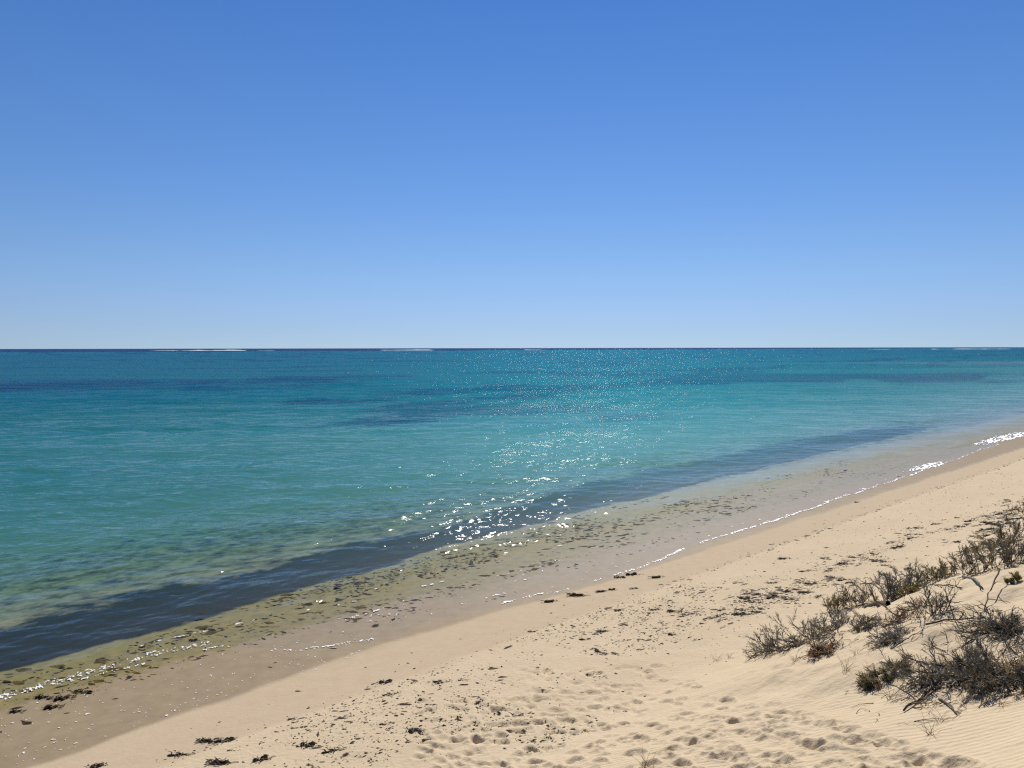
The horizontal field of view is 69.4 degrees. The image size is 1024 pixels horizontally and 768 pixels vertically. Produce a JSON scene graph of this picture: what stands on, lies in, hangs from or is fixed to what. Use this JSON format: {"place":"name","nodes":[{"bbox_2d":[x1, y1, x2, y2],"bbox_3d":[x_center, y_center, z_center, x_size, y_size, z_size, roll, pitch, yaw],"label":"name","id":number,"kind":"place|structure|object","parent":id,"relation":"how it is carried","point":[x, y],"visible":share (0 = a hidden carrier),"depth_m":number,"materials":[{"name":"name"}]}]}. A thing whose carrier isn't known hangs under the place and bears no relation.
{"place":"outdoors","nodes":[
{"label":"outdoors","id":0,"kind":"place"},
{"bbox_2d":[84,762,107,767],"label":"seaweed clump","id":1,"kind":"object","parent":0,"point":[97,765],"visible":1,"depth_m":11.88,"materials":[{"name":"black plant"}]},
{"bbox_2d":[167,750,194,756],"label":"seaweed clump","id":2,"kind":"object","parent":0,"point":[178,754],"visible":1,"depth_m":12.05,"materials":[{"name":"black plant"}]},
{"bbox_2d":[205,756,237,765],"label":"seaweed clump","id":3,"kind":"object","parent":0,"point":[216,761],"visible":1,"depth_m":11.53,"materials":[{"name":"black plant"}]},
{"bbox_2d":[207,737,237,742],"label":"seaweed clump","id":4,"kind":"object","parent":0,"point":[230,739],"visible":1,"depth_m":12.45,"materials":[{"name":"black plant"}]},
{"bbox_2d":[252,754,275,761],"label":"seaweed clump","id":5,"kind":"object","parent":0,"point":[264,757],"visible":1,"depth_m":11.53,"materials":[{"name":"black plant"}]},
{"bbox_2d":[296,740,320,747],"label":"seaweed clump","id":6,"kind":"object","parent":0,"point":[307,744],"visible":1,"depth_m":11.93,"materials":[{"name":"black plant"}]},
{"bbox_2d":[321,747,346,752],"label":"seaweed clump","id":7,"kind":"object","parent":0,"point":[330,750],"visible":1,"depth_m":11.64,"materials":[{"name":"black plant"}]},
{"bbox_2d":[379,679,391,682],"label":"seaweed clump","id":8,"kind":"object","parent":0,"point":[386,681],"visible":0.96,"depth_m":14.62,"materials":[{"name":"black plant"}]},
{"bbox_2d":[405,726,424,733],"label":"seaweed clump","id":9,"kind":"object","parent":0,"point":[414,729],"visible":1,"depth_m":12.11,"materials":[{"name":"black plant"}]},
{"bbox_2d":[0,348,1023,767],"bbox_3d":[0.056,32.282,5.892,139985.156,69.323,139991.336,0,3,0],"label":"beach","id":10,"kind":"structure","parent":0,"point":[106,440],"depth_m":26.74,"materials":[{"name":"beige sand"}]},
{"bbox_2d":[9,708,26,712],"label":"seaweed clump","id":11,"kind":"object","parent":10,"relation":"on","point":[14,711],"visible":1,"depth_m":14.20,"materials":[{"name":"black plant"}]},
{"bbox_2d":[34,693,54,699],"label":"seaweed clump","id":12,"kind":"object","parent":10,"relation":"on","point":[39,697],"visible":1,"depth_m":14.79,"materials":[{"name":"black plant"}]},
{"bbox_2d":[41,703,65,709],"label":"seaweed clump","id":13,"kind":"object","parent":10,"relation":"on","point":[49,707],"visible":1,"depth_m":14.31,"materials":[{"name":"black plant"}]},
{"bbox_2d":[52,693,77,700],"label":"seaweed clump","id":14,"kind":"object","parent":10,"relation":"on","point":[60,698],"visible":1,"depth_m":14.71,"materials":[{"name":"black plant"}]},
{"bbox_2d":[71,688,94,694],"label":"seaweed clump","id":15,"kind":"object","parent":10,"relation":"on","point":[86,691],"visible":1,"depth_m":14.99,"materials":[{"name":"black plant"}]},
{"bbox_2d":[195,737,216,742],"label":"seaweed clump","id":16,"kind":"object","parent":10,"relation":"on","point":[203,740],"visible":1,"depth_m":12.51,"materials":[{"name":"black plant"}]},
{"bbox_2d":[0,496,756,693],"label":"drowned seaweed","id":17,"kind":"object","parent":10,"relation":"on","point":[103,661],"visible":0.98,"depth_m":22.63,"materials":[{"name":"plant"}]},
{"bbox_2d":[541,599,556,602],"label":"seaweed clump","id":18,"kind":"object","parent":10,"relation":"on","point":[548,601],"visible":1,"depth_m":19.79,"materials":[{"name":"black plant"}]},
{"bbox_2d":[566,592,585,596],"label":"seaweed clump","id":19,"kind":"object","parent":10,"relation":"on","point":[575,594],"visible":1,"depth_m":20.20,"materials":[{"name":"black plant"}]},
{"bbox_2d":[159,458,1023,767],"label":"seaweed litter","id":20,"kind":"object","parent":10,"relation":"on","point":[591,654],"visible":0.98,"depth_m":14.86,"materials":[{"name":"brown plant"}]},
{"bbox_2d":[630,748,656,766],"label":"dry grass tuft","id":21,"kind":"object","parent":10,"relation":"on","point":[648,764],"visible":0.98,"depth_m":8.53,"materials":[{"name":"plant"}]},
{"bbox_2d":[734,612,751,615],"bbox_3d":[5.291,5.288,17.007,0.416,0.060,0.253,0,3,6],"label":"seaweed scrap","id":22,"kind":"object","parent":10,"relation":"on","point":[742,613],"visible":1,"depth_m":17.00,"materials":[{"name":"black plant"}]},
{"bbox_2d":[742,597,866,661],"bbox_3d":[4.758,4.295,12.762,0.924,1.930,3.278,-1,3,-9],"label":"dune shrub","id":23,"kind":"object","parent":10,"relation":"on","point":[771,644],"visible":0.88,"depth_m":12.68,"materials":[{"name":"green plant"}]},
{"bbox_2d":[794,602,857,639],"bbox_3d":[5.560,4.245,13.204,0.962,0.814,0.876,0,3,0],"label":"dune shrub","id":24,"kind":"object","parent":10,"relation":"on","point":[841,622],"visible":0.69,"depth_m":13.12,"materials":[{"name":"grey plant"}]},
{"bbox_2d":[836,653,857,671],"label":"dry grass tuft","id":25,"kind":"object","parent":10,"relation":"on","point":[846,667],"visible":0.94,"depth_m":9.40,"materials":[{"name":"plant"}]},
{"bbox_2d":[856,577,887,603],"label":"dead branch","id":26,"kind":"object","parent":10,"relation":"on","point":[882,594],"visible":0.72,"depth_m":14.09,"materials":[{"name":"wood"}]},
{"bbox_2d":[863,590,890,607],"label":"dead branch","id":27,"kind":"object","parent":10,"relation":"on","point":[872,604],"visible":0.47,"depth_m":14.71,"materials":[{"name":"grey wood"}]},
{"bbox_2d":[854,651,914,692],"bbox_3d":[4.439,3.436,8.836,0.803,0.470,0.509,-1,3,-18],"label":"dune shrub","id":28,"kind":"object","parent":10,"relation":"on","point":[867,679],"visible":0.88,"depth_m":8.76,"materials":[{"name":"green plant"}]},
{"bbox_2d":[864,615,917,647],"bbox_3d":[5.068,3.338,9.913,0.728,0.424,0.676,-3,4,-43],"label":"dune shrub","id":29,"kind":"object","parent":10,"relation":"on","point":[888,635],"visible":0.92,"depth_m":9.87,"materials":[{"name":"grey plant"}]},
{"bbox_2d":[877,683,905,699],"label":"dry grass tuft","id":30,"kind":"object","parent":10,"relation":"on","point":[890,697],"visible":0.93,"depth_m":8.12,"materials":[{"name":"plant"}]},
{"bbox_2d":[864,558,933,606],"bbox_3d":[7.378,3.800,14.039,1.217,1.047,0.963,-1,3,-15],"label":"dune shrub","id":31,"kind":"object","parent":10,"relation":"on","point":[889,594],"visible":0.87,"depth_m":14.03,"materials":[{"name":"green plant"}]},
{"bbox_2d":[868,595,935,626],"bbox_3d":[5.835,3.356,10.969,0.838,0.538,0.885,0,3,0],"label":"dune shrub","id":32,"kind":"object","parent":10,"relation":"on","point":[902,614],"visible":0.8,"depth_m":10.93,"materials":[{"name":"green plant"}]},
{"bbox_2d":[785,513,1023,723],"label":"twig litter","id":33,"kind":"object","parent":10,"relation":"on","point":[824,654],"visible":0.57,"depth_m":8.75,"materials":[{"name":"brown plant"}]},
{"bbox_2d":[897,582,926,596],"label":"green tuft","id":34,"kind":"object","parent":10,"relation":"on","point":[913,589],"visible":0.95,"depth_m":13.45,"materials":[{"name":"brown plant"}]},
{"bbox_2d":[891,664,952,710],"bbox_3d":[4.453,3.198,7.785,1.053,0.252,0.426,-2,3,-29],"label":"dead branch","id":35,"kind":"object","parent":10,"relation":"on","point":[924,694],"visible":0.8,"depth_m":7.74,"materials":[{"name":"grey wood"}]},
{"bbox_2d":[910,686,939,707],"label":"dry grass tuft","id":36,"kind":"object","parent":10,"relation":"on","point":[923,699],"visible":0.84,"depth_m":7.55,"materials":[{"name":"plant"}]},
{"bbox_2d":[901,556,968,581],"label":"dune shrub","id":37,"kind":"object","parent":10,"relation":"on","point":[942,570],"visible":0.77,"depth_m":13.61,"materials":[{"name":"green plant"}]},
{"bbox_2d":[920,711,950,735],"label":"dry grass tuft","id":38,"kind":"object","parent":10,"relation":"on","point":[930,732],"visible":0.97,"depth_m":6.78,"materials":[{"name":"plant"}]},
{"bbox_2d":[909,578,963,622],"bbox_3d":[5.629,2.918,9.922,0.811,0.627,0.642,0,3,0],"label":"dune shrub","id":39,"kind":"object","parent":10,"relation":"on","point":[937,607],"visible":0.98,"depth_m":9.91,"materials":[{"name":"green plant"}]},
{"bbox_2d":[922,707,955,722],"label":"dry grass tuft","id":40,"kind":"object","parent":10,"relation":"on","point":[941,717],"visible":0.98,"depth_m":7.00,"materials":[{"name":"plant"}]},
{"bbox_2d":[877,629,1023,706],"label":"dune shrub","id":41,"kind":"object","parent":10,"relation":"on","point":[924,678],"visible":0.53,"depth_m":8.18,"materials":[{"name":"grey plant"}]},
{"bbox_2d":[925,610,987,624],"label":"dead branch","id":42,"kind":"object","parent":10,"relation":"on","point":[952,619],"visible":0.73,"depth_m":9.34,"materials":[{"name":"wood"}]},
{"bbox_2d":[949,684,980,703],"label":"dry grass tuft","id":43,"kind":"object","parent":10,"relation":"on","point":[964,698],"visible":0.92,"depth_m":7.23,"materials":[{"name":"plant"}]},
{"bbox_2d":[914,631,1023,697],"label":"dune shrub","id":44,"kind":"object","parent":10,"relation":"on","point":[985,675],"visible":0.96,"depth_m":7.42,"materials":[{"name":"green plant"}]},
{"bbox_2d":[964,684,997,700],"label":"dry grass tuft","id":45,"kind":"object","parent":10,"relation":"on","point":[982,693],"visible":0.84,"depth_m":7.14,"materials":[{"name":"plant"}]},
{"bbox_2d":[940,600,1023,647],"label":"dune shrub","id":46,"kind":"object","parent":10,"relation":"on","point":[995,626],"visible":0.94,"depth_m":8.66,"materials":[{"name":"green plant"}]},
{"bbox_2d":[947,527,1023,575],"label":"dune shrub","id":47,"kind":"object","parent":10,"relation":"on","point":[967,559],"visible":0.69,"depth_m":11.97,"materials":[{"name":"green plant"}]},
{"bbox_2d":[953,530,1023,560],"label":"dune shrub","id":48,"kind":"object","parent":10,"relation":"on","point":[984,541],"visible":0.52,"depth_m":16.29,"materials":[{"name":"green plant"}]},
{"bbox_2d":[972,568,1009,609],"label":"dead branch","id":49,"kind":"object","parent":10,"relation":"on","point":[996,576],"visible":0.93,"depth_m":9.70,"materials":[{"name":"grey wood"}]},
{"bbox_2d":[966,534,1023,570],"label":"dune shrub","id":50,"kind":"object","parent":10,"relation":"on","point":[1006,556],"visible":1,"depth_m":11.54,"materials":[{"name":"green plant"}]},
{"bbox_2d":[983,689,1007,705],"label":"dry grass tuft","id":51,"kind":"object","parent":10,"relation":"on","point":[998,699],"visible":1,"depth_m":6.87,"materials":[{"name":"plant"}]},
{"bbox_2d":[1003,571,1023,583],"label":"green tuft","id":52,"kind":"object","parent":10,"relation":"on","point":[1016,576],"visible":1,"depth_m":10.10,"materials":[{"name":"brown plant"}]},
{"bbox_2d":[1007,682,1021,699],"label":"dry grass tuft","id":53,"kind":"object","parent":10,"relation":"on","point":[1015,694],"visible":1,"depth_m":6.85,"materials":[{"name":"plant"}]},
{"bbox_2d":[1008,634,1023,649],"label":"dry grass tuft","id":54,"kind":"object","parent":10,"relation":"on","point":[1015,645],"visible":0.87,"depth_m":8.06,"materials":[{"name":"plant"}]},
{"bbox_2d":[0,347,1023,590],"bbox_3d":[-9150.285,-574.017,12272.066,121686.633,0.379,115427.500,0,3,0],"label":"sea water","id":55,"kind":"structure","parent":0,"point":[887,418],"depth_m":69.80,"materials":[{"name":"teal liquid"}]},
{"bbox_2d":[158,350,246,350],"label":"reef breaker","id":56,"kind":"object","parent":55,"relation":"in","point":[204,350],"visible":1,"depth_m":2540.36,"materials":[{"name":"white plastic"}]},
{"bbox_2d":[0,460,900,732],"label":"floating seaweed","id":57,"kind":"object","parent":55,"relation":"on","point":[199,613],"visible":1,"depth_m":20.71,"materials":[{"name":"plant"}]},
{"bbox_2d":[0,432,1023,758],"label":"swash foam","id":58,"kind":"object","parent":55,"relation":"on","point":[990,440],"visible":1,"depth_m":20.80,"materials":[{"name":"white"}]},
{"bbox_2d":[0,0,1023,348],"label":"sky","id":59,"kind":"structure","parent":0,"point":[175,174],"materials":[{"name":"blue"}]},
{"bbox_2d":[594,645,608,655],"bbox_3d":[1.819,5.495,15.181,0.219,0.058,0.572,-1,3,-24],"label":"seaweed scrap","id":60,"kind":"object","parent":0,"point":[597,650],"visible":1,"depth_m":15.18,"materials":[{"name":"black plant"}]},
{"bbox_2d":[804,638,839,657],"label":"dune shrub","id":61,"kind":"object","parent":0,"point":[814,651],"visible":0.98,"depth_m":10.85,"materials":[{"name":"brown plant"}]},
{"bbox_2d":[821,592,850,611],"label":"dune shrub","id":62,"kind":"object","parent":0,"point":[835,603],"visible":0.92,"depth_m":16.42,"materials":[{"name":"green plant"}]},
{"bbox_2d":[834,579,874,606],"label":"dune shrub","id":63,"kind":"object","parent":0,"point":[863,598],"visible":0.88,"depth_m":16.55,"materials":[{"name":"green plant"}]},
{"bbox_2d":[849,610,889,631],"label":"dune shrub","id":64,"kind":"object","parent":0,"point":[862,621],"visible":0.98,"depth_m":11.39,"materials":[{"name":"green plant"}]},
{"bbox_2d":[890,633,921,648],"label":"dead branch","id":65,"kind":"object","parent":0,"point":[904,640],"visible":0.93,"depth_m":9.51,"materials":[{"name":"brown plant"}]},
{"bbox_2d":[931,580,962,587],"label":"dead branch","id":66,"kind":"object","parent":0,"point":[955,585],"visible":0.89,"depth_m":11.25,"materials":[{"name":"grey wood"}]},
{"bbox_2d":[938,698,959,714],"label":"dead branch","id":67,"kind":"object","parent":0,"point":[944,701],"visible":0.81,"depth_m":7.26,"materials":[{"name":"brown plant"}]},
{"bbox_2d":[962,570,988,588],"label":"dead branch","id":68,"kind":"object","parent":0,"point":[973,578],"visible":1,"depth_m":11.22,"materials":[{"name":"grey wood"}]},
{"bbox_2d":[990,515,1023,542],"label":"dune shrub","id":69,"kind":"object","parent":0,"point":[1013,523],"visible":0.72,"depth_m":15.44,"materials":[{"name":"green plant"}]},
{"bbox_2d":[1006,498,1023,515],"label":"dune shrub","id":70,"kind":"object","parent":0,"point":[1017,509],"visible":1,"depth_m":25.73,"materials":[{"name":"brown plant"}]}
]}

